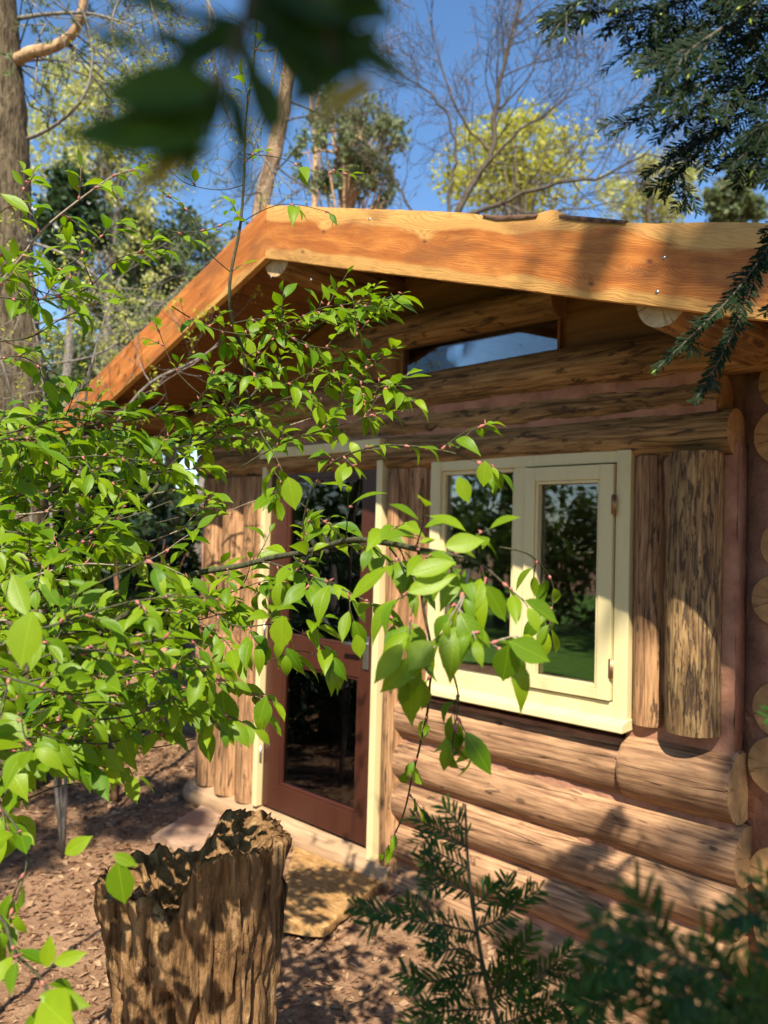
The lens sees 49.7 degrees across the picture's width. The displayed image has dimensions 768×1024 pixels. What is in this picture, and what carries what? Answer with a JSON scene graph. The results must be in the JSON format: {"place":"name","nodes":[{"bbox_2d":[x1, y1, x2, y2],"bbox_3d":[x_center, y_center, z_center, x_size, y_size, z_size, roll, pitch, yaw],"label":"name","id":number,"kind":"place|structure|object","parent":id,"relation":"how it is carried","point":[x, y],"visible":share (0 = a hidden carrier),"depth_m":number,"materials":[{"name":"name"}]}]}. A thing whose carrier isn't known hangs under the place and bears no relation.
{"place":"outdoors","nodes":[
{"label":"outdoors","id":0,"kind":"place"},
{"bbox_2d":[48,501,90,716],"bbox_3d":[-2.978,0.751,6.240,1.612,2.226,1.446,2,-2,-11],"label":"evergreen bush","id":1,"kind":"object","parent":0,"point":[80,608],"visible":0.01,"depth_m":6.10,"materials":[{"name":"green plant"}]},
{"bbox_2d":[60,0,411,197],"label":"overhanging branch","id":2,"kind":"object","parent":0,"point":[316,49],"visible":1,"depth_m":0.27,"materials":[{"name":"green plant"}]},
{"bbox_2d":[0,663,643,1023],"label":"ground","id":3,"kind":"structure","parent":0,"point":[362,960],"depth_m":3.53,"materials":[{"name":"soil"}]},
{"bbox_2d":[31,152,116,412],"bbox_3d":[-5.396,-2.038,13.971,1.467,8.166,1.433,2,-2,-2],"label":"conifer","id":4,"kind":"object","parent":3,"relation":"on","point":[61,194],"visible":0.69,"depth_m":13.74,"materials":[{"name":"green plant"}]},
{"bbox_2d":[0,0,215,797],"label":"pine tree","id":5,"kind":"object","parent":3,"relation":"on","point":[15,138],"visible":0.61,"depth_m":5.46,"materials":[{"name":"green plant"}]},
{"bbox_2d":[47,0,364,228],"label":"hanging birch twigs","id":6,"kind":"object","parent":5,"relation":"hanging from","point":[208,5],"visible":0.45,"depth_m":4.30,"materials":[{"name":"green plant"}]},
{"bbox_2d":[27,33,195,367],"bbox_3d":[-5.847,-3.824,16.876,3.896,11.928,3.805,3,-3,-45],"label":"birch tree","id":7,"kind":"object","parent":3,"relation":"on","point":[110,159],"visible":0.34,"depth_m":16.72,"materials":[{"name":"green plant"}]},
{"bbox_2d":[39,313,194,459],"bbox_3d":[-6.110,-1.082,17.954,6.037,6.626,6.045,3,-3,-45],"label":"pine tree","id":8,"kind":"object","parent":3,"relation":"on","point":[78,369],"visible":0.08,"depth_m":16.78,"materials":[{"name":"green plant"}]},
{"bbox_2d":[47,413,203,734],"bbox_3d":[-2.258,0.530,6.835,2.160,2.771,2.110,3,-3,-45],"label":"evergreen bush","id":9,"kind":"object","parent":3,"relation":"on","point":[158,532],"visible":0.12,"depth_m":6.49,"materials":[{"name":"green plant"}]},
{"bbox_2d":[0,192,263,858],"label":"budding shrub","id":10,"kind":"object","parent":3,"relation":"on","point":[61,792],"visible":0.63,"depth_m":4.27,"materials":[{"name":"green plant"}]},
{"bbox_2d":[72,263,194,647],"bbox_3d":[-3.010,-0.646,10.868,2.027,5.326,2.163,1,-2,20],"label":"young birch","id":11,"kind":"object","parent":3,"relation":"on","point":[136,302],"visible":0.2,"depth_m":10.78,"materials":[{"name":"green plant"}]},
{"bbox_2d":[45,194,248,485],"bbox_3d":[-5.446,-2.666,19.849,5.257,9.875,5.439,3,-3,-45],"label":"pine tree","id":12,"kind":"object","parent":3,"relation":"on","point":[131,280],"visible":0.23,"depth_m":18.91,"materials":[{"name":"green plant"}]},
{"bbox_2d":[98,646,198,673],"bbox_3d":[-2.943,1.875,10.704,0.264,0.271,1.684,0,-3,42],"label":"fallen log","id":13,"kind":"object","parent":3,"relation":"on","point":[164,650],"visible":0.03,"depth_m":10.61,"materials":[{"name":"brown wood"}]},
{"bbox_2d":[148,483,191,531],"bbox_3d":[-4.065,0.953,13.431,2.493,3.410,2.998,3,-3,-45],"label":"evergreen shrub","id":14,"kind":"object","parent":3,"relation":"on","point":[179,495],"depth_m":13.27,"materials":[{"name":"green plant"}]},
{"bbox_2d":[144,473,199,640],"bbox_3d":[-2.695,0.762,12.096,1.996,3.105,1.962,1,-2,15],"label":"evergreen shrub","id":15,"kind":"object","parent":3,"relation":"on","point":[197,475],"depth_m":11.56,"materials":[{"name":"green plant"}]},
{"bbox_2d":[110,432,242,801],"bbox_3d":[-1.125,0.332,5.552,1.168,3.070,1.541,1,-2,4],"label":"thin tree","id":16,"kind":"object","parent":3,"relation":"on","point":[115,794],"visible":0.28,"depth_m":5.29,"materials":[{"name":"green plant"}]},
{"bbox_2d":[167,476,203,680],"bbox_3d":[-2.002,-0.402,9.452,0.827,4.828,0.533,3,-3,-45],"label":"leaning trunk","id":17,"kind":"object","parent":3,"relation":"on","point":[199,551],"visible":0.03,"depth_m":9.17,"materials":[{"name":"brown wood"}]},
{"bbox_2d":[151,805,220,851],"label":"stone slab","id":18,"kind":"structure","parent":3,"relation":"on","point":[190,831],"depth_m":4.62,"materials":[{"name":"beige stone"}]},
{"bbox_2d":[93,808,291,1023],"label":"tree stump","id":19,"kind":"object","parent":3,"relation":"on","point":[195,937],"visible":0.95,"depth_m":1.90,"materials":[{"name":"brown wood"}]},
{"bbox_2d":[0,28,560,1023],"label":"cherry bush","id":20,"kind":"object","parent":3,"relation":"on","point":[68,680],"visible":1,"depth_m":1.73,"materials":[{"name":"green plant"}]},
{"bbox_2d":[194,0,398,237],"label":"pine tree","id":21,"kind":"object","parent":3,"relation":"on","point":[278,140],"visible":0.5,"depth_m":8.93,"materials":[{"name":"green plant"}]},
{"bbox_2d":[310,103,320,206],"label":"pine tree","id":22,"kind":"object","parent":3,"relation":"on","point":[314,203],"depth_m":14.85,"materials":[{"name":"brown plant"}]},
{"bbox_2d":[283,847,382,936],"bbox_3d":[-0.242,1.791,4.069,0.473,0.070,1.103,2,-2,-1],"label":"stone slab","id":23,"kind":"object","parent":3,"relation":"on","point":[320,892],"depth_m":3.84,"materials":[{"name":"beige stone"}]},
{"bbox_2d":[283,83,412,208],"bbox_3d":[-0.598,-2.303,12.884,1.959,8.943,1.950,3,-3,-45],"label":"pine tree","id":24,"kind":"object","parent":3,"relation":"on","point":[346,157],"visible":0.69,"depth_m":12.76,"materials":[{"name":"green plant"}]},
{"bbox_2d":[53,205,767,1023],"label":"log cabin","id":25,"kind":"object","parent":3,"relation":"on","point":[637,503],"visible":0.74,"depth_m":3.44,"materials":[{"name":"brown wood"}]},
{"bbox_2d":[259,469,376,845],"bbox_3d":[-0.358,0.683,4.456,0.123,1.968,0.911,3,-3,-45],"label":"door","id":26,"kind":"structure","parent":25,"relation":"in","point":[316,773],"depth_m":4.45,"materials":[{"name":"brown wood"}]},
{"bbox_2d":[400,318,562,375],"bbox_3d":[0.422,-0.741,3.824,0.034,0.180,0.929,3,-3,-45],"label":"gable window","id":27,"kind":"structure","parent":25,"relation":"in","point":[458,352],"depth_m":3.97,"materials":[{"name":"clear glass"}]},
{"bbox_2d":[426,450,635,733],"bbox_3d":[0.579,0.298,3.539,0.148,1.077,1.053,3,-3,-45],"label":"window","id":28,"kind":"structure","parent":25,"relation":"in","point":[605,703],"depth_m":3.32,"materials":[{"name":"beige paint"}]},
{"bbox_2d":[343,792,631,1023],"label":"yew sapling","id":29,"kind":"object","parent":3,"relation":"on","point":[508,981],"visible":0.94,"depth_m":1.11,"materials":[{"name":"green plant"}]},
{"bbox_2d":[428,96,606,214],"bbox_3d":[3.378,-4.139,21.896,4.698,13.428,4.770,1,-2,4],"label":"maple tree","id":30,"kind":"object","parent":3,"relation":"on","point":[513,177],"visible":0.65,"depth_m":21.38,"materials":[{"name":"yellow plant"}]},
{"bbox_2d":[315,0,732,218],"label":"bare tree","id":31,"kind":"object","parent":3,"relation":"on","point":[483,166],"visible":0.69,"depth_m":9.38,"materials":[{"name":"plant"}]},
{"bbox_2d":[592,143,704,223],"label":"poplar tree","id":32,"kind":"object","parent":3,"relation":"on","point":[651,217],"visible":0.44,"depth_m":25.75,"materials":[{"name":"plant"}]},
{"bbox_2d":[533,0,767,405],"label":"yew tree","id":33,"kind":"object","parent":3,"relation":"on","point":[751,143],"visible":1,"depth_m":1.28,"materials":[{"name":"green plant"}]},
{"bbox_2d":[550,705,767,1023],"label":"yew shrub","id":34,"kind":"object","parent":3,"relation":"on","point":[750,989],"visible":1,"depth_m":0.64,"materials":[{"name":"green plant"}]},
{"bbox_2d":[700,162,767,222],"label":"conifer","id":35,"kind":"object","parent":3,"relation":"on","point":[722,205],"visible":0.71,"depth_m":23.61,"materials":[{"name":"green plant"}]},
{"bbox_2d":[16,0,767,505],"label":"sky","id":36,"kind":"structure","parent":0,"point":[453,18],"materials":[{"name":"blue"}]}
]}

